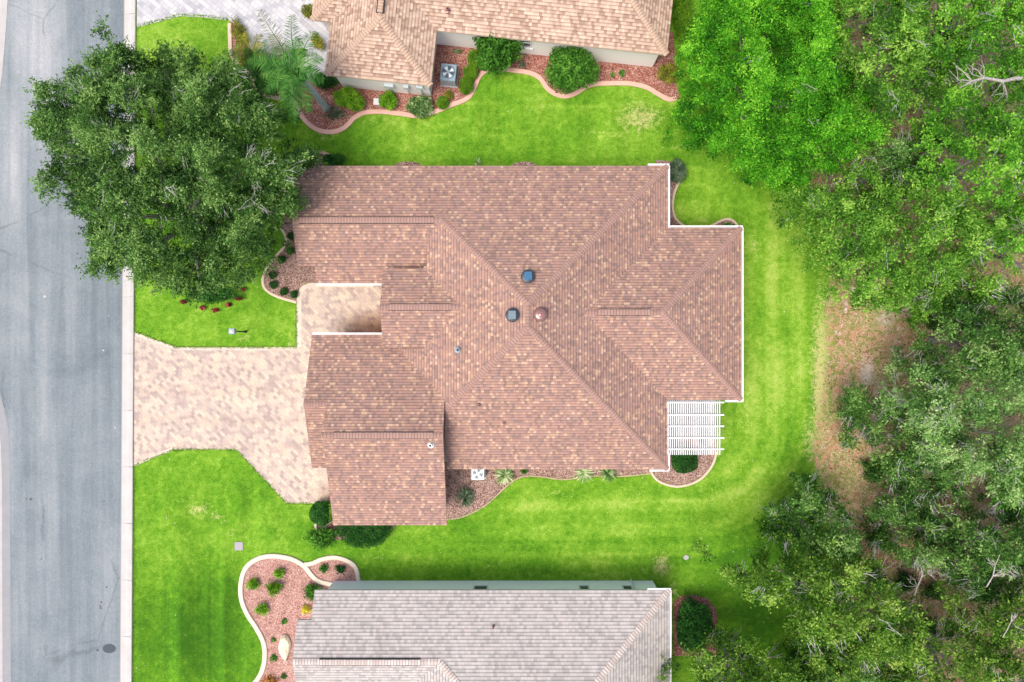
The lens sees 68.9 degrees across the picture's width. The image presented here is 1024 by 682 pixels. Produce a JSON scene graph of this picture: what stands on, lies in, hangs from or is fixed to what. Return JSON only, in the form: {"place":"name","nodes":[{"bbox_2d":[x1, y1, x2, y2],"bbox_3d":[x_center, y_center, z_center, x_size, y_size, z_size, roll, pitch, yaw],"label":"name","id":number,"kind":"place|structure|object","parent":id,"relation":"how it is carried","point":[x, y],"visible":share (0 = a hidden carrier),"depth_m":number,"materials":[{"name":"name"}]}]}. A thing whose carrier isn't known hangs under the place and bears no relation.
{"place":"outdoors","nodes":[
{"label":"outdoors","id":0,"kind":"place"},
{"bbox_2d":[0,0,123,681],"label":"road","id":1,"kind":"structure","parent":0,"point":[61,383],"depth_m":39.99,"materials":[{"name":"asphalt"}]},
{"bbox_2d":[0,0,7,681],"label":"kerb","id":2,"kind":"structure","parent":1,"relation":"on","point":[3,10],"depth_m":39.97,"materials":[{"name":"concrete"}]},
{"bbox_2d":[0,395,10,681],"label":"gutter","id":3,"kind":"object","parent":1,"relation":"on","point":[6,593],"visible":1,"depth_m":39.99,"materials":[{"name":"concrete"}]},
{"bbox_2d":[137,0,328,78],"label":"driveway","id":4,"kind":"structure","parent":0,"point":[246,12],"depth_m":39.98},
{"bbox_2d":[230,13,249,45],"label":"shrub","id":5,"kind":"object","parent":4,"relation":"on","point":[237,26],"visible":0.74,"depth_m":39.69,"materials":[{"name":"green plant"}]},
{"bbox_2d":[300,3,312,19],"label":"shrub","id":6,"kind":"object","parent":4,"relation":"on","point":[307,10],"visible":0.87,"depth_m":39.42,"materials":[{"name":"green plant"}]},
{"bbox_2d":[310,31,323,49],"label":"shrub","id":7,"kind":"object","parent":4,"relation":"on","point":[318,42],"visible":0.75,"depth_m":39.54,"materials":[{"name":"green plant"}]},
{"bbox_2d":[134,285,381,502],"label":"driveway","id":8,"kind":"structure","parent":0,"point":[251,391],"depth_m":39.98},
{"bbox_2d":[136,333,176,349],"bbox_3d":[-19.034,0.036,39.978,2.304,0.001,0.191,19,90,0],"label":"driveway border","id":9,"kind":"object","parent":8,"relation":"on","point":[154,341],"visible":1,"depth_m":39.98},
{"bbox_2d":[177,347,295,349],"bbox_3d":[-14.757,0.400,39.979,6.372,0.001,0.160,0,90,0],"label":"driveway border","id":10,"kind":"object","parent":8,"relation":"on","point":[231,348],"visible":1,"depth_m":39.98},
{"bbox_2d":[297,283,372,346],"bbox_3d":[-10.161,-2.220,39.978,5.351,0.001,2.483,-40,90,0],"label":"path border","id":11,"kind":"object","parent":8,"relation":"on","point":[304,287],"visible":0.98,"depth_m":39.98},
{"bbox_2d":[243,558,329,681],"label":"gravel","id":12,"kind":"structure","parent":0,"point":[288,602],"depth_m":39.97,"materials":[{"name":"gravel"}]},
{"bbox_2d":[245,577,259,590],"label":"bedding plant","id":13,"kind":"object","parent":12,"relation":"on","point":[253,583],"visible":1,"depth_m":39.69,"materials":[{"name":"green plant"}]},
{"bbox_2d":[254,602,269,617],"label":"bedding plant","id":14,"kind":"object","parent":12,"relation":"on","point":[262,609],"visible":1,"depth_m":39.68,"materials":[{"name":"green plant"}]},
{"bbox_2d":[263,581,283,597],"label":"bedding plant","id":15,"kind":"object","parent":12,"relation":"on","point":[272,588],"visible":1,"depth_m":39.53,"materials":[{"name":"green plant"}]},
{"bbox_2d":[278,634,290,660],"bbox_3d":[-12.136,16.397,39.800,0.658,0.460,1.453,0,90,0],"label":"boulder","id":16,"kind":"object","parent":12,"relation":"on","point":[284,647],"visible":1,"depth_m":39.64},
{"bbox_2d":[302,583,322,601],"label":"bedding plant","id":17,"kind":"object","parent":12,"relation":"on","point":[309,590],"visible":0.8,"depth_m":39.54,"materials":[{"name":"green plant"}]},
{"bbox_2d":[308,560,355,581],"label":"gravel","id":18,"kind":"structure","parent":0,"point":[330,575],"depth_m":39.97,"materials":[{"name":"gravel"}]},
{"bbox_2d":[292,579,671,681],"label":"house","id":19,"kind":"structure","parent":0,"point":[484,631],"depth_m":36.67,"materials":[{"name":"grey"}]},
{"bbox_2d":[132,0,1023,681],"bbox_3d":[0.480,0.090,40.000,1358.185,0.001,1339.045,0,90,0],"label":"ground","id":20,"kind":"structure","parent":0,"point":[192,622],"depth_m":40.00,"materials":[{"name":"plant"}]},
{"bbox_2d":[120,0,135,681],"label":"curb","id":21,"kind":"object","parent":20,"relation":"on","point":[121,434],"visible":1,"depth_m":39.99,"materials":[{"name":"concrete"}]},
{"bbox_2d":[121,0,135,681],"bbox_3d":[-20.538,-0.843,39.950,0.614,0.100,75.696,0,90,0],"label":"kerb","id":22,"kind":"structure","parent":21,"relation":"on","point":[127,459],"depth_m":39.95,"materials":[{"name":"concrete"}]},
{"bbox_2d":[22,10,328,307],"bbox_3d":[-16.181,-7.988,35.314,13.976,9.559,11.906,16,90,0],"label":"oak tree","id":23,"kind":"object","parent":20,"relation":"on","point":[113,184],"visible":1,"depth_m":33.34,"materials":[{"name":"green plant"}]},
{"bbox_2d":[137,14,225,26],"bbox_3d":[-17.701,-17.239,39.978,4.833,0.001,0.521,-4,90,0],"label":"driveway border","id":24,"kind":"object","parent":20,"relation":"on","point":[183,15],"visible":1,"depth_m":39.98,"materials":[{"name":"concrete"}]},
{"bbox_2d":[184,286,245,305],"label":"shrub","id":25,"kind":"object","parent":20,"relation":"on","point":[222,295],"visible":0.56,"depth_m":39.68,"materials":[{"name":"green plant"}]},
{"bbox_2d":[227,23,290,100],"bbox_3d":[-13.836,-14.547,39.965,1.245,0.110,5.519,-39,90,0],"label":"landscape edging","id":26,"kind":"object","parent":20,"relation":"on","point":[230,47],"visible":0.4,"depth_m":39.91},
{"bbox_2d":[238,553,332,681],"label":"landscape edging","id":27,"kind":"object","parent":20,"relation":"on","point":[312,576],"visible":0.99,"depth_m":39.88,"materials":[{"name":"concrete"}]},
{"bbox_2d":[264,176,315,300],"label":"mulch","id":28,"kind":"object","parent":20,"relation":"on","point":[292,275],"visible":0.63,"depth_m":39.97,"materials":[{"name":"red soil"}]},
{"bbox_2d":[261,228,296,302],"bbox_3d":[-12.656,-3.939,39.970,1.720,0.100,4.146,-8,90,0],"label":"landscape edging","id":29,"kind":"object","parent":28,"relation":"on","point":[263,276],"visible":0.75,"depth_m":39.92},
{"bbox_2d":[302,154,324,175],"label":"mulch","id":30,"kind":"object","parent":20,"relation":"on","point":[307,172],"visible":0.31,"depth_m":39.97,"materials":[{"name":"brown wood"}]},
{"bbox_2d":[304,555,360,580],"bbox_3d":[-9.488,11.996,39.960,3.214,0.120,1.103,17,90,0],"label":"landscape edging","id":31,"kind":"object","parent":20,"relation":"on","point":[340,558],"visible":1,"depth_m":39.90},
{"bbox_2d":[321,153,345,165],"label":"shrub","id":32,"kind":"object","parent":20,"relation":"on","point":[333,159],"visible":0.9,"depth_m":39.58,"materials":[{"name":"green plant"}]},
{"bbox_2d":[317,503,394,539],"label":"mulch","id":33,"kind":"object","parent":20,"relation":"on","point":[330,525],"visible":0.14,"depth_m":39.98,"materials":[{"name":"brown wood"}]},
{"bbox_2d":[302,526,338,551],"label":"shrub","id":34,"kind":"object","parent":33,"relation":"on","point":[321,538],"visible":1,"depth_m":39.38,"materials":[{"name":"green plant"}]},
{"bbox_2d":[309,500,331,525],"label":"shrub","id":35,"kind":"object","parent":33,"relation":"on","point":[319,512],"visible":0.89,"depth_m":39.09,"materials":[{"name":"green plant"}]},
{"bbox_2d":[336,525,392,548],"bbox_3d":[-7.768,9.962,39.491,3.021,1.046,2.107,0,90,0],"label":"hedge","id":36,"kind":"object","parent":33,"relation":"on","point":[371,531],"visible":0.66,"depth_m":39.30,"materials":[{"name":"green plant"}]},
{"bbox_2d":[230,22,679,129],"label":"mulch","id":37,"kind":"object","parent":20,"relation":"on","point":[538,64],"visible":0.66,"depth_m":39.97,"materials":[{"name":"wood"}]},
{"bbox_2d":[222,43,261,80],"bbox_3d":[-14.248,-14.656,39.433,2.222,0.790,1.824,24,90,0],"label":"shrub","id":38,"kind":"object","parent":37,"relation":"on","point":[232,54],"visible":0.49,"depth_m":39.34,"materials":[{"name":"green plant"}]},
{"bbox_2d":[233,32,270,66],"bbox_3d":[-13.789,-15.299,39.422,1.977,0.806,1.945,-25,90,0],"label":"fronded plant","id":39,"kind":"object","parent":37,"relation":"on","point":[250,43],"visible":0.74,"depth_m":39.20,"materials":[{"name":"green plant"}]},
{"bbox_2d":[250,56,283,95],"bbox_3d":[-12.833,-13.939,39.284,1.919,1.450,2.106,-19,90,0],"label":"shrub","id":40,"kind":"object","parent":37,"relation":"on","point":[257,83],"visible":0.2,"depth_m":39.08,"materials":[{"name":"green plant"}]},
{"bbox_2d":[241,39,294,87],"bbox_3d":[-12.817,-14.423,39.157,2.844,1.331,2.971,0,90,0],"label":"fronded plant","id":41,"kind":"object","parent":37,"relation":"on","point":[264,46],"visible":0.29,"depth_m":38.99,"materials":[{"name":"green plant"}]},
{"bbox_2d":[246,9,329,123],"bbox_3d":[-10.578,-12.858,37.082,3.742,5.836,5.504,0,90,0],"label":"palm tree","id":42,"kind":"object","parent":37,"relation":"on","point":[280,67],"visible":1,"depth_m":34.38,"materials":[{"name":"green plant"}]},
{"bbox_2d":[315,72,339,90],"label":"shrub","id":43,"kind":"object","parent":37,"relation":"on","point":[329,81],"visible":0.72,"depth_m":39.39,"materials":[{"name":"green plant"}]},
{"bbox_2d":[319,104,351,122],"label":"shrub","id":44,"kind":"object","parent":37,"relation":"on","point":[334,114],"visible":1,"depth_m":39.79,"materials":[{"name":"green plant"}]},
{"bbox_2d":[333,86,365,111],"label":"shrub","id":45,"kind":"object","parent":37,"relation":"on","point":[352,99],"visible":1,"depth_m":39.38,"materials":[{"name":"green plant"}]},
{"bbox_2d":[378,90,397,110],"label":"shrub","id":46,"kind":"object","parent":37,"relation":"on","point":[387,99],"visible":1,"depth_m":39.44,"materials":[{"name":"green plant"}]},
{"bbox_2d":[406,94,432,118],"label":"shrub","id":47,"kind":"object","parent":37,"relation":"on","point":[419,107],"visible":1,"depth_m":39.29,"materials":[{"name":"green plant"}]},
{"bbox_2d":[436,96,448,109],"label":"shrub","id":48,"kind":"object","parent":37,"relation":"on","point":[442,103],"visible":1,"depth_m":39.59,"materials":[{"name":"green plant"}]},
{"bbox_2d":[440,63,458,87],"bbox_3d":[-3.334,-14.065,39.498,0.896,1.005,0.963,6,90,0],"label":"air conditioner","id":49,"kind":"object","parent":37,"relation":"on","point":[449,73],"visible":1,"depth_m":39.05,"materials":[{"name":"metal"}]},
{"bbox_2d":[459,77,473,94],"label":"shrub","id":50,"kind":"object","parent":37,"relation":"on","point":[465,83],"visible":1,"depth_m":39.43,"materials":[{"name":"green plant"}]},
{"bbox_2d":[463,64,478,80],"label":"shrub","id":51,"kind":"object","parent":37,"relation":"on","point":[471,70],"visible":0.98,"depth_m":39.44,"materials":[{"name":"green plant"}]},
{"bbox_2d":[467,49,478,68],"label":"shrub","id":52,"kind":"object","parent":37,"relation":"on","point":[471,54],"visible":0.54,"depth_m":39.35,"materials":[{"name":"green plant"}]},
{"bbox_2d":[472,31,524,80],"bbox_3d":[-0.699,-14.903,38.542,2.732,2.927,2.543,0,90,0],"label":"shrub","id":53,"kind":"object","parent":37,"relation":"on","point":[493,54],"visible":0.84,"depth_m":38.12,"materials":[{"name":"green plant"}]},
{"bbox_2d":[543,45,599,94],"bbox_3d":[3.109,-14.151,38.820,2.979,2.374,2.572,0,90,0],"label":"shrub","id":54,"kind":"object","parent":37,"relation":"on","point":[570,69],"visible":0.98,"depth_m":38.36,"materials":[{"name":"green plant"}]},
{"bbox_2d":[294,67,676,133],"bbox_3d":[-1.526,-13.223,39.960,20.577,0.120,2.743,-5,90,0],"label":"landscape edging","id":55,"kind":"object","parent":20,"relation":"on","point":[353,118],"visible":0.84,"depth_m":39.90,"materials":[{"name":"concrete"}]},
{"bbox_2d":[310,0,672,95],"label":"house","id":56,"kind":"structure","parent":20,"relation":"on","point":[384,45],"depth_m":37.10,"materials":[{"name":"beige"}]},
{"bbox_2d":[135,43,852,676],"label":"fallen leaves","id":57,"kind":"object","parent":20,"relation":"on","point":[375,293],"depth_m":39.97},
{"bbox_2d":[292,164,743,524],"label":"house","id":58,"kind":"structure","parent":20,"relation":"on","point":[562,317],"depth_m":36.29,"materials":[{"name":"tile"}]},
{"bbox_2d":[445,462,649,518],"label":"mulch","id":59,"kind":"object","parent":20,"relation":"on","point":[487,488],"visible":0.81,"depth_m":39.97,"materials":[{"name":"wood"}]},
{"bbox_2d":[454,485,475,507],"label":"spiky plant","id":60,"kind":"object","parent":59,"relation":"on","point":[468,497],"visible":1,"depth_m":39.68,"materials":[{"name":"green plant"}]},
{"bbox_2d":[471,469,485,479],"bbox_3d":[-1.796,6.968,39.597,0.825,0.805,0.825,0,90,0],"label":"air conditioner","id":61,"kind":"object","parent":59,"relation":"on","point":[478,474],"visible":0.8,"depth_m":39.24,"materials":[{"name":"metal"}]},
{"bbox_2d":[494,469,515,484],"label":"spiky plant","id":62,"kind":"object","parent":59,"relation":"on","point":[505,475],"visible":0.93,"depth_m":39.73,"materials":[{"name":"green plant"}]},
{"bbox_2d":[573,469,595,482],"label":"spiky plant","id":63,"kind":"object","parent":59,"relation":"on","point":[583,473],"visible":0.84,"depth_m":39.77,"materials":[{"name":"green plant"}]},
{"bbox_2d":[599,469,618,483],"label":"spiky plant","id":64,"kind":"object","parent":59,"relation":"on","point":[606,472],"visible":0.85,"depth_m":39.73,"materials":[{"name":"green plant"}]},
{"bbox_2d":[447,473,650,519],"bbox_3d":[1.853,7.684,39.985,11.251,0.070,1.448,-13,90,0],"label":"landscape edging","id":65,"kind":"object","parent":20,"relation":"on","point":[541,477],"visible":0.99,"depth_m":39.95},
{"bbox_2d":[656,160,679,224],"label":"mulch","id":66,"kind":"object","parent":20,"relation":"on","point":[673,221],"visible":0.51,"depth_m":39.97,"materials":[{"name":"red soil"}]},
{"bbox_2d":[670,157,686,184],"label":"shrub","id":67,"kind":"object","parent":66,"relation":"on","point":[678,167],"visible":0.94,"depth_m":39.14,"materials":[{"name":"green plant"}]},
{"bbox_2d":[662,32,675,76],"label":"mulch","id":68,"kind":"object","parent":20,"relation":"on","point":[668,58],"visible":0.43,"depth_m":39.97,"materials":[{"name":"red soil"}]},
{"bbox_2d":[656,61,677,84],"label":"shrub","id":69,"kind":"object","parent":68,"relation":"on","point":[664,70],"visible":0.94,"depth_m":39.43,"materials":[{"name":"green plant"}]},
{"bbox_2d":[672,0,691,41],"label":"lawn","id":70,"kind":"structure","parent":20,"relation":"on","point":[678,24],"depth_m":39.20,"materials":[{"name":"green plant"}]},
{"bbox_2d":[652,439,714,484],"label":"mulch","id":71,"kind":"object","parent":20,"relation":"on","point":[671,476],"visible":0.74,"depth_m":39.97,"materials":[{"name":"red wood"}]},
{"bbox_2d":[650,451,716,487],"bbox_3d":[9.349,7.038,39.970,3.772,0.100,1.437,-15,90,0],"label":"landscape edging","id":72,"kind":"object","parent":71,"relation":"on","point":[691,483],"visible":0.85,"depth_m":39.92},
{"bbox_2d":[671,446,697,473],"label":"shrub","id":73,"kind":"object","parent":71,"relation":"on","point":[684,467],"visible":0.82,"depth_m":39.07,"materials":[{"name":"green plant"}]},
{"bbox_2d":[671,400,714,436],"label":"patio","id":74,"kind":"structure","parent":20,"relation":"on","point":[690,419],"depth_m":39.95,"materials":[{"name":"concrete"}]},
{"bbox_2d":[667,400,723,454],"bbox_3d":[9.183,4.339,38.645,2.833,2.710,2.723,0,90,0],"label":"pergola","id":75,"kind":"object","parent":74,"relation":"on","point":[710,448],"visible":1,"depth_m":37.38,"materials":[{"name":"wood"}]},
{"bbox_2d":[673,595,717,655],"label":"mulch","id":76,"kind":"object","parent":20,"relation":"on","point":[677,649],"visible":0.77,"depth_m":39.97,"materials":[{"name":"red soil"}]},
{"bbox_2d":[674,595,714,652],"bbox_3d":[9.562,14.800,38.911,2.111,2.190,2.946,0,90,0],"label":"bush","id":77,"kind":"object","parent":76,"relation":"on","point":[689,635],"visible":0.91,"depth_m":38.50,"materials":[{"name":"green plant"}]},
{"bbox_2d":[656,624,831,681],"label":"tree","id":78,"kind":"object","parent":20,"relation":"on","point":[724,664],"visible":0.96,"depth_m":35.05,"materials":[{"name":"green plant"}]},
{"bbox_2d":[660,0,891,194],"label":"tree","id":79,"kind":"object","parent":20,"relation":"on","point":[817,70],"visible":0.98,"depth_m":34.38,"materials":[{"name":"green plant"}]},
{"bbox_2d":[753,467,865,566],"bbox_3d":[14.674,8.646,37.068,4.663,6.013,4.596,-16,90,0],"label":"tree","id":80,"kind":"object","parent":20,"relation":"on","point":[799,508],"visible":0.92,"depth_m":36.26,"materials":[{"name":"green plant"}]},
{"bbox_2d":[686,523,940,681],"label":"tree","id":81,"kind":"object","parent":20,"relation":"on","point":[816,632],"visible":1,"depth_m":33.77,"materials":[{"name":"green plant"}]},
{"bbox_2d":[786,633,905,681],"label":"tree","id":82,"kind":"object","parent":20,"relation":"on","point":[870,677],"visible":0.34,"depth_m":35.25,"materials":[{"name":"green plant"}]},
{"bbox_2d":[800,0,937,165],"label":"tree","id":83,"kind":"object","parent":20,"relation":"on","point":[915,43],"visible":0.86,"depth_m":33.16,"materials":[{"name":"green plant"}]},
{"bbox_2d":[858,458,888,483],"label":"undergrowth bush","id":84,"kind":"object","parent":20,"relation":"on","point":[871,466],"visible":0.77,"depth_m":39.42,"materials":[{"name":"green plant"}]},
{"bbox_2d":[864,522,894,552],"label":"undergrowth bush","id":85,"kind":"object","parent":20,"relation":"on","point":[886,539],"visible":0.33,"depth_m":39.46,"materials":[{"name":"green plant"}]},
{"bbox_2d":[828,380,932,482],"bbox_3d":[18.042,4.400,37.465,5.606,5.220,3.906,36,90,0],"label":"tree","id":86,"kind":"object","parent":20,"relation":"on","point":[851,413],"visible":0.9,"depth_m":36.69,"materials":[{"name":"green plant"}]},
{"bbox_2d":[765,155,1006,319],"bbox_3d":[18.007,-5.219,36.029,9.435,8.092,7.813,-22,90,0],"label":"tree","id":87,"kind":"object","parent":20,"relation":"on","point":[947,211],"visible":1,"depth_m":34.18,"materials":[{"name":"green plant"}]},
{"bbox_2d":[853,126,950,202],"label":"tree","id":88,"kind":"object","parent":20,"relation":"on","point":[898,150],"visible":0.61,"depth_m":35.37,"materials":[{"name":"green plant"}]},
{"bbox_2d":[853,489,952,578],"bbox_3d":[19.507,9.452,37.360,4.313,5.429,3.861,23,90,0],"label":"tree","id":89,"kind":"object","parent":20,"relation":"on","point":[889,515],"visible":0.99,"depth_m":36.84,"materials":[{"name":"green plant"}]},
{"bbox_2d":[894,566,923,593],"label":"undergrowth bush","id":90,"kind":"object","parent":20,"relation":"on","point":[903,579],"visible":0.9,"depth_m":39.38,"materials":[{"name":"green plant"}]},
{"bbox_2d":[807,0,1023,680],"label":"leaf litter","id":91,"kind":"object","parent":20,"relation":"on","point":[905,359],"visible":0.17,"depth_m":39.97,"materials":[{"name":"plant"}]},
{"bbox_2d":[863,450,974,519],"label":"tree","id":92,"kind":"object","parent":20,"relation":"on","point":[911,480],"visible":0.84,"depth_m":36.92,"materials":[{"name":"green plant"}]},
{"bbox_2d":[899,550,947,606],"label":"dead tree","id":93,"kind":"object","parent":20,"relation":"on","point":[916,588],"visible":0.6,"depth_m":37.06,"materials":[{"name":"grey wood"}]},
{"bbox_2d":[912,124,947,152],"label":"undergrowth bush","id":94,"kind":"object","parent":20,"relation":"on","point":[938,139],"visible":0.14,"depth_m":39.46,"materials":[{"name":"green plant"}]},
{"bbox_2d":[881,8,983,117],"bbox_3d":[20.716,-13.467,37.106,4.338,5.938,5.317,0,90,0],"label":"tree","id":95,"kind":"object","parent":20,"relation":"on","point":[930,83],"visible":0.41,"depth_m":35.55,"materials":[{"name":"green plant"}]},
{"bbox_2d":[923,581,944,601],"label":"undergrowth bush","id":96,"kind":"object","parent":20,"relation":"on","point":[929,589],"visible":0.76,"depth_m":39.40,"materials":[{"name":"green plant"}]},
{"bbox_2d":[925,314,945,334],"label":"undergrowth bush","id":97,"kind":"object","parent":20,"relation":"on","point":[933,323],"visible":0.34,"depth_m":39.45,"materials":[{"name":"green plant"}]},
{"bbox_2d":[872,344,1023,512],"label":"tree","id":98,"kind":"object","parent":20,"relation":"on","point":[944,424],"visible":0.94,"depth_m":33.73,"materials":[{"name":"green plant"}]},
{"bbox_2d":[888,262,1011,331],"bbox_3d":[21.400,-2.335,37.192,5.043,5.767,3.479,-32,90,0],"label":"tree","id":99,"kind":"object","parent":20,"relation":"on","point":[926,302],"visible":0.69,"depth_m":35.84,"materials":[{"name":"green plant"}]},
{"bbox_2d":[881,579,1023,681],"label":"tree","id":100,"kind":"object","parent":20,"relation":"on","point":[1002,661],"visible":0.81,"depth_m":34.05,"materials":[{"name":"green plant"}]},
{"bbox_2d":[890,281,1023,389],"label":"tree","id":101,"kind":"object","parent":20,"relation":"on","point":[971,316],"visible":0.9,"depth_m":34.76,"materials":[{"name":"green plant"}]},
{"bbox_2d":[892,0,1023,105],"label":"tree","id":102,"kind":"object","parent":20,"relation":"on","point":[995,14],"visible":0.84,"depth_m":33.21,"materials":[{"name":"green plant"}]},
{"bbox_2d":[896,81,1023,227],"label":"tree","id":103,"kind":"object","parent":20,"relation":"on","point":[1009,145],"visible":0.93,"depth_m":33.83,"materials":[{"name":"green plant"}]},
{"bbox_2d":[917,513,1018,582],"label":"tree","id":104,"kind":"object","parent":20,"relation":"on","point":[945,549],"visible":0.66,"depth_m":35.97,"materials":[{"name":"green plant"}]},
{"bbox_2d":[937,490,1023,620],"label":"tree","id":105,"kind":"object","parent":20,"relation":"on","point":[977,582],"visible":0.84,"depth_m":35.42,"materials":[{"name":"green plant"}]},
{"bbox_2d":[949,60,1023,99],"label":"dead tree","id":106,"kind":"object","parent":20,"relation":"on","point":[972,82],"visible":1,"depth_m":32.14,"materials":[{"name":"grey wood"}]},
{"bbox_2d":[970,583,1003,606],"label":"undergrowth bush","id":107,"kind":"object","parent":20,"relation":"on","point":[985,597],"visible":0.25,"depth_m":39.33,"materials":[{"name":"green plant"}]},
{"bbox_2d":[968,435,1023,522],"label":"tree","id":108,"kind":"object","parent":20,"relation":"on","point":[994,498],"visible":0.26,"depth_m":35.80,"materials":[{"name":"green plant"}]},
{"bbox_2d":[971,200,1023,278],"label":"tree","id":109,"kind":"object","parent":20,"relation":"on","point":[1017,247],"visible":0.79,"depth_m":35.31,"materials":[{"name":"green plant"}]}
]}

